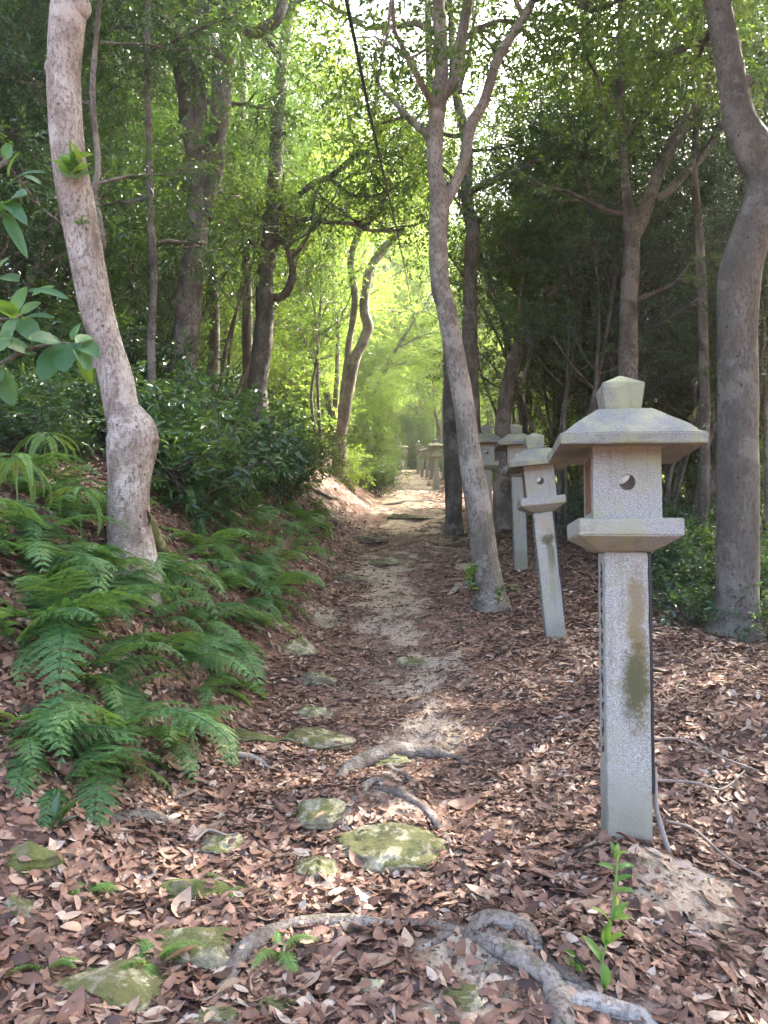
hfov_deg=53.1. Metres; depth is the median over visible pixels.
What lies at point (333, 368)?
tree
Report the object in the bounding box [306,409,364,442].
shrub
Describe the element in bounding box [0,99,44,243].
tree
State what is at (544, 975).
tree root
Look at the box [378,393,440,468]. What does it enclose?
tree
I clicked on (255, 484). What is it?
fern
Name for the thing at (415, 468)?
shrub
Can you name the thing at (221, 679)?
fern
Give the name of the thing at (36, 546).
fern
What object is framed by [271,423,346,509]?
shrub
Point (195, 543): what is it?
fern
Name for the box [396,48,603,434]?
tree
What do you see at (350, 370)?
tree
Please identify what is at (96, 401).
shrub
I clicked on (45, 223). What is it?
tree
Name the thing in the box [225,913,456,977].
tree root
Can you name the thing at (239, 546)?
fern
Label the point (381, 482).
shrub
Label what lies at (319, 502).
fern
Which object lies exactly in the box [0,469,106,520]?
fern
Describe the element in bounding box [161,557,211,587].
fern
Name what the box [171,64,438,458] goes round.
tree
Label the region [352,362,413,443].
tree
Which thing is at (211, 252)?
tree
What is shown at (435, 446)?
stone lantern
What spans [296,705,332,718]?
rock
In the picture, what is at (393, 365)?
tree
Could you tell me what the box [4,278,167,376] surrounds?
shrub
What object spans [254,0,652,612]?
tree
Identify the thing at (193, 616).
fern
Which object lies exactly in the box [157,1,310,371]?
tree
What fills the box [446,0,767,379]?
tree
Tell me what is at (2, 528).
fern
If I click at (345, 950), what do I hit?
tree root
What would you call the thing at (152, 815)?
tree root
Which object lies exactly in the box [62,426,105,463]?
shrub
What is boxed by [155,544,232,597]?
fern
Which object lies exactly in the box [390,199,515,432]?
tree
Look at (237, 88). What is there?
tree
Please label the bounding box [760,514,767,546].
shrub
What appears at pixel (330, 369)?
tree
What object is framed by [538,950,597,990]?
tree root
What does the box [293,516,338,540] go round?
fern
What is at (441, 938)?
tree root
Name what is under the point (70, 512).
fern
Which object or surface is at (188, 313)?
tree
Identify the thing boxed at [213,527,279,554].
fern
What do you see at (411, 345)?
tree
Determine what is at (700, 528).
shrub
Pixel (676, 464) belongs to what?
tree
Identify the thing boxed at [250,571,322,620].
fern
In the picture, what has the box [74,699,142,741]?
fern
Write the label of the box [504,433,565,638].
stone lantern
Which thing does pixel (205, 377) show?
shrub
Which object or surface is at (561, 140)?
tree
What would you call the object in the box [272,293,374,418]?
tree
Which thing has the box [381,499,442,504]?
tree root
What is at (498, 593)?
seedling
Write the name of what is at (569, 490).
shrub
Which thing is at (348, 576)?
rock
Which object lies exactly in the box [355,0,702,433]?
tree
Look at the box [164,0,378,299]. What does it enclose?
tree
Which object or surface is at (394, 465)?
shrub
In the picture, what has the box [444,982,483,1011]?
rock
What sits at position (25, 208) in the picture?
tree
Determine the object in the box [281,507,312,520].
fern
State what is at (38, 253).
tree
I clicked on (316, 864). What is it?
rock
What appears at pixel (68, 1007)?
leaf litter
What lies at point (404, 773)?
tree root
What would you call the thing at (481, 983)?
tree root
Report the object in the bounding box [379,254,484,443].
tree
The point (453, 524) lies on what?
tree
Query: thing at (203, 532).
fern
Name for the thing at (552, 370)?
tree
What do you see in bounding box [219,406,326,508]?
shrub
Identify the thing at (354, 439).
shrub
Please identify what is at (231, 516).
fern
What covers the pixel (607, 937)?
seedling
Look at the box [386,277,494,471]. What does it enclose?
tree
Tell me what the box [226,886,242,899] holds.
fern
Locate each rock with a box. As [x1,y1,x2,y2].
[3,894,37,916]
[5,841,63,877]
[51,956,176,1014]
[153,926,231,973]
[159,878,232,900]
[193,1006,238,1023]
[200,833,245,854]
[233,727,280,743]
[256,995,296,1011]
[279,727,355,750]
[281,637,319,655]
[292,855,339,878]
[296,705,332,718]
[296,798,346,829]
[299,671,336,685]
[328,563,338,569]
[334,822,448,873]
[337,573,367,580]
[351,753,410,766]
[353,536,388,542]
[360,977,384,992]
[367,557,409,566]
[387,513,434,518]
[396,657,429,665]
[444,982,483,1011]
[528,566,536,569]
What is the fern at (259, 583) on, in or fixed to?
on the ground
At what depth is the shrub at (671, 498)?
12.69 m
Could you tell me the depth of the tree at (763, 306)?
11.40 m
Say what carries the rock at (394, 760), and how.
on the ground
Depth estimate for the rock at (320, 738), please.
4.28 m
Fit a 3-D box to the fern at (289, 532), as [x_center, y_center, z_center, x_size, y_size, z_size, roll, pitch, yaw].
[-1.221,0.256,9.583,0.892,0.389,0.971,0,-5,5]
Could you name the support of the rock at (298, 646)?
on the ground
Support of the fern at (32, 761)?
on the ground
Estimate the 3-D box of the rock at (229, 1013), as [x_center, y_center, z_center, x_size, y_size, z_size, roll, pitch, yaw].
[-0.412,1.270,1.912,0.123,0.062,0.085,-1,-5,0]
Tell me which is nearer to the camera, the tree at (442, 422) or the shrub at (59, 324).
the shrub at (59, 324)
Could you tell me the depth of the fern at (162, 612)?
4.69 m
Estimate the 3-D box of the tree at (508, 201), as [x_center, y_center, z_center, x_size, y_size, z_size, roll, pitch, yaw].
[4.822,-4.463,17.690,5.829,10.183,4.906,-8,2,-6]
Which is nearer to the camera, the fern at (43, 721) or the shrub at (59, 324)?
the fern at (43, 721)
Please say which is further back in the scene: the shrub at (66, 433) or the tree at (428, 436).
the tree at (428, 436)
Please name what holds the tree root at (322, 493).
on the ground
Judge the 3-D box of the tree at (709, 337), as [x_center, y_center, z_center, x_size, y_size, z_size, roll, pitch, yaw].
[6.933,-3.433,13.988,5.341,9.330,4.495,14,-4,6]
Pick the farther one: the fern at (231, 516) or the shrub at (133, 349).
the shrub at (133, 349)
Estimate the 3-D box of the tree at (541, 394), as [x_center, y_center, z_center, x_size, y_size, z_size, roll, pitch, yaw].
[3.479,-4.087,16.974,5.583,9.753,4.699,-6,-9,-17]
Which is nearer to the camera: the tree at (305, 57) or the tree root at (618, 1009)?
the tree root at (618, 1009)
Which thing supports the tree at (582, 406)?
on the ground
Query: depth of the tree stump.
59.21 m
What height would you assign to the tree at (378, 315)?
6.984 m
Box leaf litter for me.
[0,371,767,1023]
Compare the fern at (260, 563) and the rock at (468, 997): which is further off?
the fern at (260, 563)
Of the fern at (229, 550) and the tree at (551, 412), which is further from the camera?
the tree at (551, 412)
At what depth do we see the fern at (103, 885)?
2.44 m
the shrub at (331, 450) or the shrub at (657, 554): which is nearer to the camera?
the shrub at (657, 554)
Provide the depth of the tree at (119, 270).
12.14 m
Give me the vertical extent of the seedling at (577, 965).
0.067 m
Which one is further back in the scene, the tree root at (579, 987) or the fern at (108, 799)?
the fern at (108, 799)
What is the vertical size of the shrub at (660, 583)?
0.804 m
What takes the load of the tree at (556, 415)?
on the ground
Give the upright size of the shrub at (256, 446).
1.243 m
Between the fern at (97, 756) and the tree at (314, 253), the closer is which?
the fern at (97, 756)
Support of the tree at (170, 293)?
on the ground
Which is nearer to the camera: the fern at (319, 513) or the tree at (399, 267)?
the fern at (319, 513)
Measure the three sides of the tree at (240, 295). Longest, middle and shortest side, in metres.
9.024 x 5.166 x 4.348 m
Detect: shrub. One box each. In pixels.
[0,143,99,406]
[0,265,54,311]
[0,268,141,377]
[0,287,78,378]
[0,321,80,377]
[0,348,34,373]
[0,361,103,450]
[0,371,53,415]
[0,376,102,471]
[1,358,102,439]
[2,362,52,387]
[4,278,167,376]
[7,413,95,467]
[10,342,162,452]
[10,363,97,413]
[15,361,101,427]
[38,408,101,452]
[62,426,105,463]
[71,343,274,479]
[73,364,311,534]
[74,310,244,394]
[74,372,104,438]
[133,359,247,450]
[138,373,253,424]
[143,355,283,443]
[156,347,204,379]
[194,408,313,506]
[202,475,263,515]
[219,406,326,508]
[226,390,326,495]
[267,394,327,432]
[268,401,313,443]
[269,396,377,492]
[270,390,294,408]
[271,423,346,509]
[278,424,328,490]
[297,392,337,455]
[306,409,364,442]
[326,444,376,491]
[346,433,362,451]
[346,443,372,471]
[347,434,402,466]
[347,443,410,485]
[347,454,394,489]
[348,457,411,495]
[350,435,392,462]
[372,438,404,465]
[384,459,407,480]
[394,445,411,463]
[407,451,441,469]
[408,439,441,469]
[511,478,582,521]
[527,479,667,539]
[595,539,685,572]
[650,514,715,588]
[651,554,712,614]
[652,532,767,609]
[652,572,717,629]
[658,515,767,597]
[660,497,767,605]
[662,471,715,525]
[662,489,715,532]
[662,496,691,516]
[662,498,715,565]
[675,491,698,510]
[700,581,767,641]
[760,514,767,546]
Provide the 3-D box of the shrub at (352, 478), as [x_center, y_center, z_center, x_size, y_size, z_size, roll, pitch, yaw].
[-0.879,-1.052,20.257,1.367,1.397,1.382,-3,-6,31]
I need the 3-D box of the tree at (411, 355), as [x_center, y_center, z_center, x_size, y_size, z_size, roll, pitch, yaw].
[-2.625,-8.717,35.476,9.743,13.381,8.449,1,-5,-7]
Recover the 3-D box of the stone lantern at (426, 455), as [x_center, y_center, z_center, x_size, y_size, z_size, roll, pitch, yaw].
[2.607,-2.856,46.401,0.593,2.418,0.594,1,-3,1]
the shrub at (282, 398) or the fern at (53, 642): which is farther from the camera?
the shrub at (282, 398)
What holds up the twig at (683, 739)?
on the ground
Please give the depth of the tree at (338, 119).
40.38 m
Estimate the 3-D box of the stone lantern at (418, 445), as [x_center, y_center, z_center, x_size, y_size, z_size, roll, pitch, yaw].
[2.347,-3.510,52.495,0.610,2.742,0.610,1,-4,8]
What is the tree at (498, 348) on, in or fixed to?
on the ground
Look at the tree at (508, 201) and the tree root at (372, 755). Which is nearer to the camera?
the tree root at (372, 755)
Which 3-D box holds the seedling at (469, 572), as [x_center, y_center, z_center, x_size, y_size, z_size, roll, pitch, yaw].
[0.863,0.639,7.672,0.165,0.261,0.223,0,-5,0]
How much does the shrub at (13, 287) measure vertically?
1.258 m
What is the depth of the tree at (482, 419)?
55.22 m
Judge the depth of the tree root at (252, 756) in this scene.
3.85 m
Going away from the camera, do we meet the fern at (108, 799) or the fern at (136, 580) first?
the fern at (108, 799)
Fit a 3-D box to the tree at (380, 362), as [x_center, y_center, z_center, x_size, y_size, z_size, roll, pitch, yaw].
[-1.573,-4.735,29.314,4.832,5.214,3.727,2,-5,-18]
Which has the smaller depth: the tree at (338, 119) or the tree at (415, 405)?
the tree at (338, 119)
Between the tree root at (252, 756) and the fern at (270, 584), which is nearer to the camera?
the tree root at (252, 756)
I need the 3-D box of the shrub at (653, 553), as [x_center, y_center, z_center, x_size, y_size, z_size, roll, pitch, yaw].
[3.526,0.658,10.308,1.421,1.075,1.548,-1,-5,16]
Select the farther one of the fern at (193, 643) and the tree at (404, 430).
the tree at (404, 430)
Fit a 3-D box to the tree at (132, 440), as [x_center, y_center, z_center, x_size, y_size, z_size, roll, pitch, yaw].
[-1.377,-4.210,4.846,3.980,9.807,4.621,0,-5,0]
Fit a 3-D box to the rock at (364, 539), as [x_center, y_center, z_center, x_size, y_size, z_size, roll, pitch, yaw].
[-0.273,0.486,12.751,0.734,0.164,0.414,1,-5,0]
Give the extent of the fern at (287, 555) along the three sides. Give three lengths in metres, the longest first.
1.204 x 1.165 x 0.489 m
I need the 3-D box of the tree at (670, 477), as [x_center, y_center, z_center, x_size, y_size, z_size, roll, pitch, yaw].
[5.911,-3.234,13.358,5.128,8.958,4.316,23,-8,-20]
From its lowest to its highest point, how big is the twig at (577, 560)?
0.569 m
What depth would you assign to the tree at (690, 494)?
15.10 m
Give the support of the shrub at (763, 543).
on the ground
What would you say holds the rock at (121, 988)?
on the ground
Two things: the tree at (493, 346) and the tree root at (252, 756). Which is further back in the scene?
the tree at (493, 346)
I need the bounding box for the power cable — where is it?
[344,0,416,330]
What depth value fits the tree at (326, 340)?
23.38 m
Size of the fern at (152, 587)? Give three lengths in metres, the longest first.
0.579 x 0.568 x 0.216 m
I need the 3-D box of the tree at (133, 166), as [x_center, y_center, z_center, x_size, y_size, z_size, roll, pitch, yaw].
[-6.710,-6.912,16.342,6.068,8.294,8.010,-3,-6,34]
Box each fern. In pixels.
[0,452,51,512]
[0,452,93,502]
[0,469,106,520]
[0,498,132,549]
[0,499,88,549]
[0,523,72,568]
[0,530,98,582]
[0,531,127,585]
[0,590,168,650]
[0,594,132,663]
[0,691,143,798]
[0,703,125,768]
[0,709,87,740]
[0,727,172,832]
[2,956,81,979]
[3,555,117,599]
[10,584,203,705]
[11,432,80,475]
[12,565,134,628]
[13,726,178,828]
[18,580,192,626]
[35,465,104,512]
[36,638,186,714]
[39,494,106,535]
[39,536,127,590]
[41,683,233,790]
[42,567,175,612]
[43,486,107,536]
[45,482,106,507]
[45,673,199,752]
[52,543,176,594]
[58,881,121,899]
[72,482,157,513]
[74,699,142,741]
[75,542,135,576]
[81,544,164,576]
[87,551,182,610]
[109,634,264,692]
[111,631,225,676]
[117,580,178,605]
[120,936,206,975]
[123,561,229,619]
[124,597,210,632]
[141,714,235,782]
[150,483,197,494]
[151,493,226,521]
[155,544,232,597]
[158,488,250,504]
[158,527,250,567]
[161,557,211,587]
[161,559,245,588]
[163,660,269,725]
[165,702,241,770]
[166,486,203,513]
[169,588,215,601]
[172,604,244,651]
[178,548,290,611]
[180,632,256,672]
[184,602,303,643]
[185,626,266,692]
[186,510,234,540]
[199,546,272,582]
[200,502,236,523]
[200,570,257,599]
[201,492,262,524]
[209,508,295,538]
[210,612,291,635]
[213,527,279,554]
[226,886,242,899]
[227,596,291,628]
[231,540,275,565]
[233,556,290,584]
[237,527,287,544]
[237,566,283,597]
[241,506,307,533]
[241,542,338,570]
[241,546,287,588]
[244,491,271,519]
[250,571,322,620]
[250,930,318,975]
[251,482,275,499]
[270,532,285,550]
[270,569,328,593]
[278,500,299,509]
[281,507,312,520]
[282,521,321,536]
[283,491,314,497]
[290,534,328,559]
[292,522,332,546]
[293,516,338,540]
[295,503,334,535]
[308,509,338,520]
[313,497,336,507]
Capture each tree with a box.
[0,0,44,240]
[0,0,144,303]
[0,0,172,282]
[0,0,177,326]
[0,0,220,353]
[0,0,224,349]
[0,0,302,371]
[0,0,313,312]
[0,14,56,279]
[0,30,231,359]
[0,49,63,262]
[0,59,43,158]
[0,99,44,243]
[5,0,309,393]
[9,6,318,282]
[19,3,262,340]
[43,1,245,333]
[44,0,301,609]
[60,99,293,362]
[82,0,349,393]
[106,19,309,289]
[110,0,521,430]
[110,61,351,375]
[115,193,239,364]
[128,194,289,400]
[129,0,349,394]
[133,0,363,342]
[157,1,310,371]
[160,0,421,405]
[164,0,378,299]
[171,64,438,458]
[198,310,241,379]
[203,166,335,394]
[205,54,372,384]
[207,240,333,414]
[213,0,358,411]
[218,3,396,414]
[223,271,409,420]
[232,56,376,317]
[233,102,351,374]
[235,286,355,426]
[237,167,388,437]
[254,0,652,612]
[257,120,385,460]
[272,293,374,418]
[273,291,363,415]
[284,316,371,432]
[286,44,605,523]
[286,244,441,435]
[300,112,497,487]
[316,331,410,444]
[324,161,463,454]
[329,114,460,438]
[337,152,480,441]
[339,0,501,534]
[341,240,430,434]
[347,366,417,462]
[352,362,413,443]
[352,397,415,454]
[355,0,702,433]
[361,270,507,424]
[365,286,434,438]
[370,391,441,467]
[370,411,409,450]
[377,341,492,448]
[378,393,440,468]
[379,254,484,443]
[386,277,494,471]
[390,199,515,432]
[395,287,495,428]
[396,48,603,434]
[403,410,441,464]
[408,46,678,529]
[408,203,537,413]
[418,98,590,508]
[419,331,443,479]
[420,81,546,493]
[421,59,728,498]
[424,117,688,500]
[430,197,548,423]
[432,0,767,535]
[437,143,654,433]
[439,404,494,458]
[442,344,568,477]
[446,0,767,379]
[451,68,767,477]
[451,162,696,496]
[457,90,660,417]
[468,0,767,548]
[476,54,663,524]
[480,0,767,642]
[485,0,767,430]
[485,191,567,433]
[491,0,718,409]
[491,60,767,468]
[493,286,683,481]
[498,0,636,379]
[499,115,680,472]
[512,179,662,489]
[519,255,761,503]
[533,4,767,414]
[549,0,767,495]
[560,125,760,422]
[577,250,766,511]
[591,151,743,488]
[594,1,767,541]
[605,5,767,516]
[612,0,767,540]
[615,19,767,474]
[639,101,725,504]
[640,21,767,523]
[642,0,767,353]
[652,165,767,538]
[654,68,767,508]
[691,401,763,516]
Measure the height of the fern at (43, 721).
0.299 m
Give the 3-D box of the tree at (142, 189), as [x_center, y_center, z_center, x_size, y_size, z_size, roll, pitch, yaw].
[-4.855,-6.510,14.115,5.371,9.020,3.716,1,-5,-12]
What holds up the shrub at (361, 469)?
on the ground
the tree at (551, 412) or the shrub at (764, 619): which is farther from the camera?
the tree at (551, 412)
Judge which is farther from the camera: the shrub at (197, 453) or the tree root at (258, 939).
the shrub at (197, 453)
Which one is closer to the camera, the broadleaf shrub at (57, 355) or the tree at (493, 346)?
the broadleaf shrub at (57, 355)
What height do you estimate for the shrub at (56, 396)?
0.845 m
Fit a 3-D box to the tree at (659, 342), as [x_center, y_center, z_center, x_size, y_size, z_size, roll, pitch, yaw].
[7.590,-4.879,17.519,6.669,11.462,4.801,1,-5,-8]
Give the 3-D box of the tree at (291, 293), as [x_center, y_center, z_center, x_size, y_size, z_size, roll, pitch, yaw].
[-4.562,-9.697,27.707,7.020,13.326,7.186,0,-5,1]
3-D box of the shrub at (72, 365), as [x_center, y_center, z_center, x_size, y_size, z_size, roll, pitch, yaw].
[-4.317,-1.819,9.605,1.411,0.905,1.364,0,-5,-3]
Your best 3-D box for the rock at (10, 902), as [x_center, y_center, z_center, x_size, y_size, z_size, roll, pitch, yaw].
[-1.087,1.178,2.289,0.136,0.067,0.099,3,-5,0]
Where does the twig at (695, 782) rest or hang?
on the leaf litter
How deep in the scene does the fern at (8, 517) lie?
4.30 m
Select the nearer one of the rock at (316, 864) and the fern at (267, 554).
the rock at (316, 864)
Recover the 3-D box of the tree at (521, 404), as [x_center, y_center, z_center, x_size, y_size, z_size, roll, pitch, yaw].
[2.345,-4.332,15.458,6.060,10.586,5.100,-17,-8,9]
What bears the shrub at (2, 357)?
on the ground
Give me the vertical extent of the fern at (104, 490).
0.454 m
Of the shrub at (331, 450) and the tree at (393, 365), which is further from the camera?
the tree at (393, 365)
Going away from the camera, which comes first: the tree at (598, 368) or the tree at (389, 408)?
the tree at (598, 368)
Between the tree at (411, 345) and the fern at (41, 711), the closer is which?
the fern at (41, 711)
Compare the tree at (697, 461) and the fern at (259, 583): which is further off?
the tree at (697, 461)
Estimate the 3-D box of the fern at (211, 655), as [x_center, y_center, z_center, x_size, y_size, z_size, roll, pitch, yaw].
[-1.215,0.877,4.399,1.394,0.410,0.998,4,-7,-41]
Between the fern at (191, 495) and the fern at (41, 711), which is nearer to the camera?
the fern at (41, 711)
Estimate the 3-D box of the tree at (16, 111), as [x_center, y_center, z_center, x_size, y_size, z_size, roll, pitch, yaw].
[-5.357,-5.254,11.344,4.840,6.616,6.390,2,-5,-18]
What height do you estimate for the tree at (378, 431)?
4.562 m
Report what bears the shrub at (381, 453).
on the ground
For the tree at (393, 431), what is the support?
on the ground
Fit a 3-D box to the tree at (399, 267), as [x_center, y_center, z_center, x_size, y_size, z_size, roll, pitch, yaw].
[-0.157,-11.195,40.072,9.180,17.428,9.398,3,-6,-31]
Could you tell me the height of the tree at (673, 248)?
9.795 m
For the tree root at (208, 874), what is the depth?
2.62 m
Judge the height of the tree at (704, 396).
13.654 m
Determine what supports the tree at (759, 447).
on the ground
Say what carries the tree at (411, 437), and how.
on the ground
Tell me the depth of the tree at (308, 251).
25.96 m
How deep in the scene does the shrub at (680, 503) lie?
12.50 m
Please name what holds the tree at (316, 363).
on the ground
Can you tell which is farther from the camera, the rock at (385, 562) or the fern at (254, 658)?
the rock at (385, 562)
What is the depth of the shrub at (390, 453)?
39.13 m
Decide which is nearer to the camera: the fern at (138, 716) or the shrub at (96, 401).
the fern at (138, 716)
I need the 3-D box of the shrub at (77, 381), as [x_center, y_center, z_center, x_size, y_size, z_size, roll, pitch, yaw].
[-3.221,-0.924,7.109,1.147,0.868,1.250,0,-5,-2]
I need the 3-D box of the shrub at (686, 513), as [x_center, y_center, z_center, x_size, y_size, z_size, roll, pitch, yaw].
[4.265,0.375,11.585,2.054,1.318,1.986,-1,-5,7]
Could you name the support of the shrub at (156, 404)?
on the ground
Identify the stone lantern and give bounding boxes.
[401,444,408,469]
[414,441,422,472]
[417,447,424,476]
[422,445,429,476]
[427,439,442,489]
[427,440,433,478]
[479,424,501,507]
[494,424,527,570]
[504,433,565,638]
[547,376,713,878]
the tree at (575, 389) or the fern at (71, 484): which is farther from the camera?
the tree at (575, 389)
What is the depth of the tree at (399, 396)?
60.59 m
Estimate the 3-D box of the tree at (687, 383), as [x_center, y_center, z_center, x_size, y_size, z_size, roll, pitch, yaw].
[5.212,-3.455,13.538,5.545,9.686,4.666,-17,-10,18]
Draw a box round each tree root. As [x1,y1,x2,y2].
[102,808,183,823]
[197,868,284,906]
[213,976,229,1005]
[219,751,270,767]
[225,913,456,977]
[276,483,356,502]
[297,932,406,975]
[320,741,472,795]
[331,777,385,828]
[375,786,467,856]
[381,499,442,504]
[384,763,416,793]
[415,928,454,949]
[447,581,472,594]
[455,929,576,1023]
[461,909,543,951]
[477,956,499,1007]
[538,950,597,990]
[563,979,616,996]
[571,990,658,1023]
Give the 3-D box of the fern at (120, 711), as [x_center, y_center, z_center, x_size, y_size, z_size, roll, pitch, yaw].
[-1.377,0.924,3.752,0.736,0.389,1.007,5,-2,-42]
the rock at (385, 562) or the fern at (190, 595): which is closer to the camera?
the fern at (190, 595)
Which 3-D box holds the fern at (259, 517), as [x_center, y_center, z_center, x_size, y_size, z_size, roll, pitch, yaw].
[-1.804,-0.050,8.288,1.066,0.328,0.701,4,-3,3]
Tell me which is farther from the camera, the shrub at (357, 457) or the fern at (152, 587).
the shrub at (357, 457)
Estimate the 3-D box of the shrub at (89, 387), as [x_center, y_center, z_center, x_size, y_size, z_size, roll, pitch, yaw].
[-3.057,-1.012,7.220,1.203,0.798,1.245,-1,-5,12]
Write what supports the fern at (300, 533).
on the ground
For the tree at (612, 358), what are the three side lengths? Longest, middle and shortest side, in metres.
9.825 x 5.624 x 4.733 m
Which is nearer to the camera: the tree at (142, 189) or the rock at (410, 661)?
the rock at (410, 661)
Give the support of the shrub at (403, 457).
on the ground
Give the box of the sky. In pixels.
[5,0,763,440]
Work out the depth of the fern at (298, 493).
11.67 m
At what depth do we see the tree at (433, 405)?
46.48 m
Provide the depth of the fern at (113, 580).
4.47 m
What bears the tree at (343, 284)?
on the ground
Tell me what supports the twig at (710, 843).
on the leaf litter
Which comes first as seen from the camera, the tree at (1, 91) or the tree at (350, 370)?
the tree at (1, 91)
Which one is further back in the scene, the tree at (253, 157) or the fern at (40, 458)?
the tree at (253, 157)
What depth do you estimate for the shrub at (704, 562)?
7.46 m
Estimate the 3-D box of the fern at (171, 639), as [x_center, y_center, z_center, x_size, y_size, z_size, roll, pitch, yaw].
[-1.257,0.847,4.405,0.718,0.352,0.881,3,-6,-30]
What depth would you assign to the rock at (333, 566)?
9.84 m
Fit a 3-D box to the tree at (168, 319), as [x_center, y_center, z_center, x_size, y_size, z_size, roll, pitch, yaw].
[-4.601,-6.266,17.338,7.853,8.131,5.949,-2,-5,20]
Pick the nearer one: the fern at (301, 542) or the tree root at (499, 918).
the tree root at (499, 918)
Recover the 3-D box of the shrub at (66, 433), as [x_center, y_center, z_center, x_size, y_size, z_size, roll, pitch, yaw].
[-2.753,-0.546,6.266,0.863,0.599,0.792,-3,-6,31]
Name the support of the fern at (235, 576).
on the ground
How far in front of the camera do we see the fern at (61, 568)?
3.99 m
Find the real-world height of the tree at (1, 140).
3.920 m
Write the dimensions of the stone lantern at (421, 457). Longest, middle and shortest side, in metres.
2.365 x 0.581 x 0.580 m
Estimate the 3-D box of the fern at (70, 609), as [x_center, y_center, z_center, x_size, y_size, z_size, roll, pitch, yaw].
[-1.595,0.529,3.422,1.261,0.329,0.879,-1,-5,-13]
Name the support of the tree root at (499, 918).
on the ground
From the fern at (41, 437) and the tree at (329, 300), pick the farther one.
the tree at (329, 300)
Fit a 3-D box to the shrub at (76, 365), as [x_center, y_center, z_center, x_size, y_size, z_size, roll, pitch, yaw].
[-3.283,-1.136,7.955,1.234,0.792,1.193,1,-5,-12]
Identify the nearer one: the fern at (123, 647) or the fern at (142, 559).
the fern at (123, 647)
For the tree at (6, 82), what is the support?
on the ground
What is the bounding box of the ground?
[0,399,767,1023]
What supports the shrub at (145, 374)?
on the ground
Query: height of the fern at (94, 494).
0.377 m
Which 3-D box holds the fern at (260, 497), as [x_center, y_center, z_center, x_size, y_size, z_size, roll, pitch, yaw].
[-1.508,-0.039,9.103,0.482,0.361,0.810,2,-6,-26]
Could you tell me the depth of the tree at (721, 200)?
12.03 m
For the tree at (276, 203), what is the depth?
13.82 m
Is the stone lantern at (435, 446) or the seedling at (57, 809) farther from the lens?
the stone lantern at (435, 446)
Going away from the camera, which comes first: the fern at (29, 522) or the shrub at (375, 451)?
the fern at (29, 522)
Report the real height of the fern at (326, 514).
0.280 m
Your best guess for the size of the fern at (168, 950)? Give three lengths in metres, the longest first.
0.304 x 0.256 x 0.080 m
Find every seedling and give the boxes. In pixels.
[45,790,81,827]
[463,563,478,588]
[492,586,505,602]
[564,949,585,972]
[581,841,634,991]
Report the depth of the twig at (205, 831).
2.90 m
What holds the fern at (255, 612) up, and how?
on the ground
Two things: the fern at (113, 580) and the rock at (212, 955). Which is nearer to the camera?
the rock at (212, 955)
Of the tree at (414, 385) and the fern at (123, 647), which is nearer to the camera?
the fern at (123, 647)
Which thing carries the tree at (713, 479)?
on the ground
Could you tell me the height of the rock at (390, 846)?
0.156 m
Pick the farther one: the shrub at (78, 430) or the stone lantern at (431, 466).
the stone lantern at (431, 466)
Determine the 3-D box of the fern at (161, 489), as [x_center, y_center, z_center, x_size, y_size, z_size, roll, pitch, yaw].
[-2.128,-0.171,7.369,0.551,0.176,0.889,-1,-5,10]
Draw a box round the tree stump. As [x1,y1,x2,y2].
[396,460,403,469]
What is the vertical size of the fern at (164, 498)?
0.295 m
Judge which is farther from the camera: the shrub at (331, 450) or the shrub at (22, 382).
the shrub at (331, 450)
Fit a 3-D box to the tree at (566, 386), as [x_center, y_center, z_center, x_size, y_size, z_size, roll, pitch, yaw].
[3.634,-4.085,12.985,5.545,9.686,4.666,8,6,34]
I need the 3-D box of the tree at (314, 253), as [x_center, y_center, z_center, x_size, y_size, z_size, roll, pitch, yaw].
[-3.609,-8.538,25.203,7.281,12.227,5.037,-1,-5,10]
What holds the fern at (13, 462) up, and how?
on the ground
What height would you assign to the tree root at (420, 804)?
0.108 m
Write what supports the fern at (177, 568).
on the ground
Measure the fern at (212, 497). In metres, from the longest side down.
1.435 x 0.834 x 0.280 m
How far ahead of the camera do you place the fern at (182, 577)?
5.01 m
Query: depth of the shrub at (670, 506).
10.73 m
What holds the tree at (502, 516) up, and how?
on the ground
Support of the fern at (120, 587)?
on the ground
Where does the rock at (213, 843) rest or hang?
on the ground
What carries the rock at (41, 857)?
on the ground
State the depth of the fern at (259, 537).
7.96 m
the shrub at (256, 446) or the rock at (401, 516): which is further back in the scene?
the rock at (401, 516)
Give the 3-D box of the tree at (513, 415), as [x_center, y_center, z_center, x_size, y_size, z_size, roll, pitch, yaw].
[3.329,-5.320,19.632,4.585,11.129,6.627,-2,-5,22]
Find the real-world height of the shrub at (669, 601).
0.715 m
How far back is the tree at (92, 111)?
9.23 m
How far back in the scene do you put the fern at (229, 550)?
6.51 m
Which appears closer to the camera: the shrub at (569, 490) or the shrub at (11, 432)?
the shrub at (11, 432)
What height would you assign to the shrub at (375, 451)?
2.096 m
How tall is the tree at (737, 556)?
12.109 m
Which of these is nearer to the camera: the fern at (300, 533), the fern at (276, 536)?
the fern at (276, 536)
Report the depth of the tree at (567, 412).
17.77 m
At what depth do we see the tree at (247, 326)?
16.36 m
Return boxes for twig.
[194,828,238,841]
[558,550,594,580]
[654,737,758,771]
[657,770,745,790]
[666,819,763,879]
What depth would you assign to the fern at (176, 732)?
3.38 m
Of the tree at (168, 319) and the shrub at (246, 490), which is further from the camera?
the tree at (168, 319)
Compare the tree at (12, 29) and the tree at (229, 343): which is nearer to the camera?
the tree at (12, 29)
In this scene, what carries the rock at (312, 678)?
on the ground
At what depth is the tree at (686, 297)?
12.39 m
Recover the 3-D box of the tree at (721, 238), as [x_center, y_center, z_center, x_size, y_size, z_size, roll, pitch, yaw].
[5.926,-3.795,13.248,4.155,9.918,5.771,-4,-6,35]

